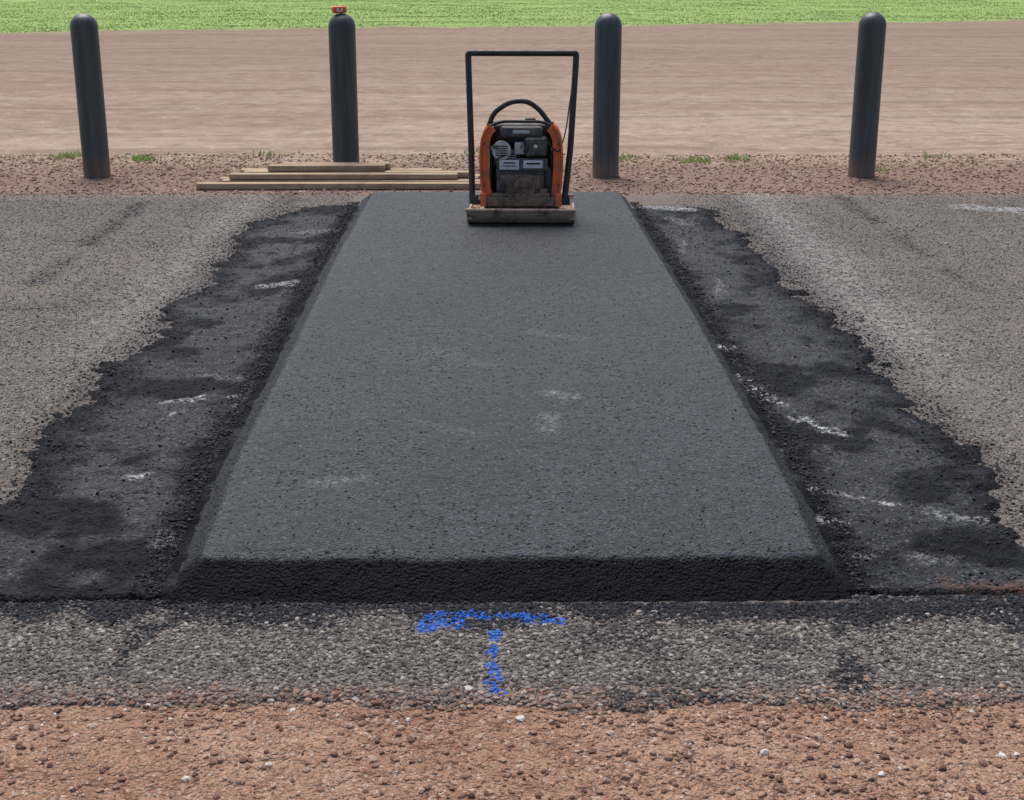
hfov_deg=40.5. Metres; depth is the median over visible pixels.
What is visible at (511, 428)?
grit
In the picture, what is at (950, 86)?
ground
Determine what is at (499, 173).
crankcase
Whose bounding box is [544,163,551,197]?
belt guard
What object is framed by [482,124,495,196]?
side guard face
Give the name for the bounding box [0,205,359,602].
asphalt patch
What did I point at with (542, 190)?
mount lug
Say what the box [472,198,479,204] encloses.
handle bracket
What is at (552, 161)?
panel
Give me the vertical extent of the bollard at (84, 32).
1.355 m
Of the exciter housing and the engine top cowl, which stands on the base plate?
the exciter housing
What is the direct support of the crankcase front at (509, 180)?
attached to the crankcase at (499, 173)
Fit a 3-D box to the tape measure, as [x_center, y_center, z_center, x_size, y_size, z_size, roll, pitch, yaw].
[-1.268,-2.879,10.226,0.118,0.050,0.067,-4,18,-14]
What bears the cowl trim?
attached to the engine top cowl
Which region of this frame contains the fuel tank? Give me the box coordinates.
[493,120,549,145]
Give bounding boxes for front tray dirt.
[475,221,566,221]
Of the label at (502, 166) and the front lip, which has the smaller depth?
the front lip
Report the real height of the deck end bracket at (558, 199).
0.080 m
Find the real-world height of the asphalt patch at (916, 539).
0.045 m
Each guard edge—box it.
[479,127,488,192]
[553,127,562,192]
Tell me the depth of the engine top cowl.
8.14 m
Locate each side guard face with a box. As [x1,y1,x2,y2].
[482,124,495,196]
[547,124,560,197]
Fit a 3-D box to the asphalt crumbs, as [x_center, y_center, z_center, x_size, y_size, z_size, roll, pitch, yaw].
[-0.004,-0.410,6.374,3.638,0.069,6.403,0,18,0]
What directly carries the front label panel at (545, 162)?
attached to the crankcase front at (509, 180)
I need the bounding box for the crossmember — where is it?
[492,193,549,197]
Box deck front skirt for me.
[486,197,555,205]
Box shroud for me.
[489,134,552,192]
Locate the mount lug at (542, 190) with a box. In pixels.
[539,188,546,192]
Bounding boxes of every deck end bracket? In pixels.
[480,193,485,206]
[556,193,561,206]
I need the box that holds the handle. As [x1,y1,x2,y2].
[465,50,578,203]
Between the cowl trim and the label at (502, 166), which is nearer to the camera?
the cowl trim
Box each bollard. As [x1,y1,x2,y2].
[70,13,110,178]
[328,13,358,161]
[592,13,621,178]
[848,12,885,177]
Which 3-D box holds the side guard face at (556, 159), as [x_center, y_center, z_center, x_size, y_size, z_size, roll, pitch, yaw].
[0.252,-1.396,8.168,0.097,0.457,0.009,1,18,2]
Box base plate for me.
[467,195,573,222]
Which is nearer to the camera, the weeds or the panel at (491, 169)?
the panel at (491, 169)
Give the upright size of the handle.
0.888 m
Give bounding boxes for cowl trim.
[513,131,529,133]
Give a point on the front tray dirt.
(520, 221)
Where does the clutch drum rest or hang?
on the crossmember
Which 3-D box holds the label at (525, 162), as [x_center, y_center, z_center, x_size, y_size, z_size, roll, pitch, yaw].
[0.124,-1.386,8.153,0.115,0.046,0.004,0,18,2]
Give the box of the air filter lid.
[526,139,545,154]
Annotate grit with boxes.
[188,199,831,570]
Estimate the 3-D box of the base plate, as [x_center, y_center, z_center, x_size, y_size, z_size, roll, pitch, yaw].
[0.058,-1.147,8.383,0.630,0.092,0.569,1,18,2]
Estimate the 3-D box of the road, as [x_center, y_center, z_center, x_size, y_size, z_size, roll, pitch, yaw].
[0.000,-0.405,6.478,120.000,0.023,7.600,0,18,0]
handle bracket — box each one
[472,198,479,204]
[561,198,569,204]
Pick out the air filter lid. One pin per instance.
(540, 144)
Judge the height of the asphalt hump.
0.132 m
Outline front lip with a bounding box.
[465,208,575,212]
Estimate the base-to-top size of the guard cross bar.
0.047 m
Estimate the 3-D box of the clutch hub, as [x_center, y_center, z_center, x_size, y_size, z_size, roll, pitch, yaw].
[0.073,-1.246,8.165,0.044,0.044,0.020,1,18,2]
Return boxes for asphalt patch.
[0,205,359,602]
[631,205,1023,596]
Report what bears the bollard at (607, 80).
on the ground at (950, 86)
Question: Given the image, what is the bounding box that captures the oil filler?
[499,183,505,191]
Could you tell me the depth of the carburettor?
8.15 m
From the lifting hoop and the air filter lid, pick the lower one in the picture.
the air filter lid
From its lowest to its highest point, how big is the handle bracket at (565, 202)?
0.035 m
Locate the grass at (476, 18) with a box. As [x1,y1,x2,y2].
[0,0,1023,32]
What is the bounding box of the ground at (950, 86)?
[0,0,1023,799]
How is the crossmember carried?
on the engine deck
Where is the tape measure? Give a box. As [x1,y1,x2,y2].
[332,6,347,12]
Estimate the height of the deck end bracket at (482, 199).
0.080 m
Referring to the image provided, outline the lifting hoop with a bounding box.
[486,98,550,125]
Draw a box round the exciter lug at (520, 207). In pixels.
[513,206,529,208]
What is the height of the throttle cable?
0.388 m
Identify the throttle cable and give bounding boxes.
[547,93,570,151]
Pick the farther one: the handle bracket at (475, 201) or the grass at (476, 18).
the grass at (476, 18)
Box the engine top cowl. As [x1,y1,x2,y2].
[500,126,542,137]
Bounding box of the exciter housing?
[494,206,547,208]
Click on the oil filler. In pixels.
(502, 187)
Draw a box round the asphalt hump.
[163,192,851,604]
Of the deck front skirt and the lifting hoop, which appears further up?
the lifting hoop
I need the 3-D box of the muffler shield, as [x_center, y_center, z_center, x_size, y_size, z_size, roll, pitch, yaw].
[-0.061,-1.464,8.140,0.112,0.112,0.008,0,18,2]
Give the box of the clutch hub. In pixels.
[521,185,527,191]
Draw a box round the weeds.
[29,146,960,172]
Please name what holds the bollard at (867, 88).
on the ground at (950, 86)
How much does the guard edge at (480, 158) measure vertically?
0.437 m
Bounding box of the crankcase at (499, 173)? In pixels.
[496,168,544,192]
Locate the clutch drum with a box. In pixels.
[514,177,534,193]
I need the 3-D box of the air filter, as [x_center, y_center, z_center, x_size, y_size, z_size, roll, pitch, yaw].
[0.140,-1.497,8.181,0.135,0.115,0.100,1,18,2]
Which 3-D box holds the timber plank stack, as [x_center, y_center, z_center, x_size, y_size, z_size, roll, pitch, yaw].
[-1.215,-1.647,10.179,2.111,0.130,0.488,0,18,0]
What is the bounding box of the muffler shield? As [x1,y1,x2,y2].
[492,141,510,158]
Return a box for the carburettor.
[514,141,523,154]
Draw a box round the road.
[0,192,1023,712]
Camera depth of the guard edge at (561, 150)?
8.14 m
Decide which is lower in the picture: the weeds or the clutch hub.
the clutch hub
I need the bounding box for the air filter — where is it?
[524,136,546,156]
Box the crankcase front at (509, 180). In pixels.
[500,174,540,192]
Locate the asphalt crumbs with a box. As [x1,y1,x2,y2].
[0,202,1023,638]
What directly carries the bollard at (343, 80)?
on the ground at (950, 86)
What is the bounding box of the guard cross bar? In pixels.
[490,120,551,126]
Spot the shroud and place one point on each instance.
(548, 156)
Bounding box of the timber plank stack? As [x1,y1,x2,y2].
[196,162,480,189]
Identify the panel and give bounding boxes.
[490,146,492,192]
[497,158,547,170]
[551,146,552,179]
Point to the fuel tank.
(497, 136)
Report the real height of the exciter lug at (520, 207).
0.070 m
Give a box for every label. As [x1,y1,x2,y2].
[499,160,518,169]
[523,160,542,167]

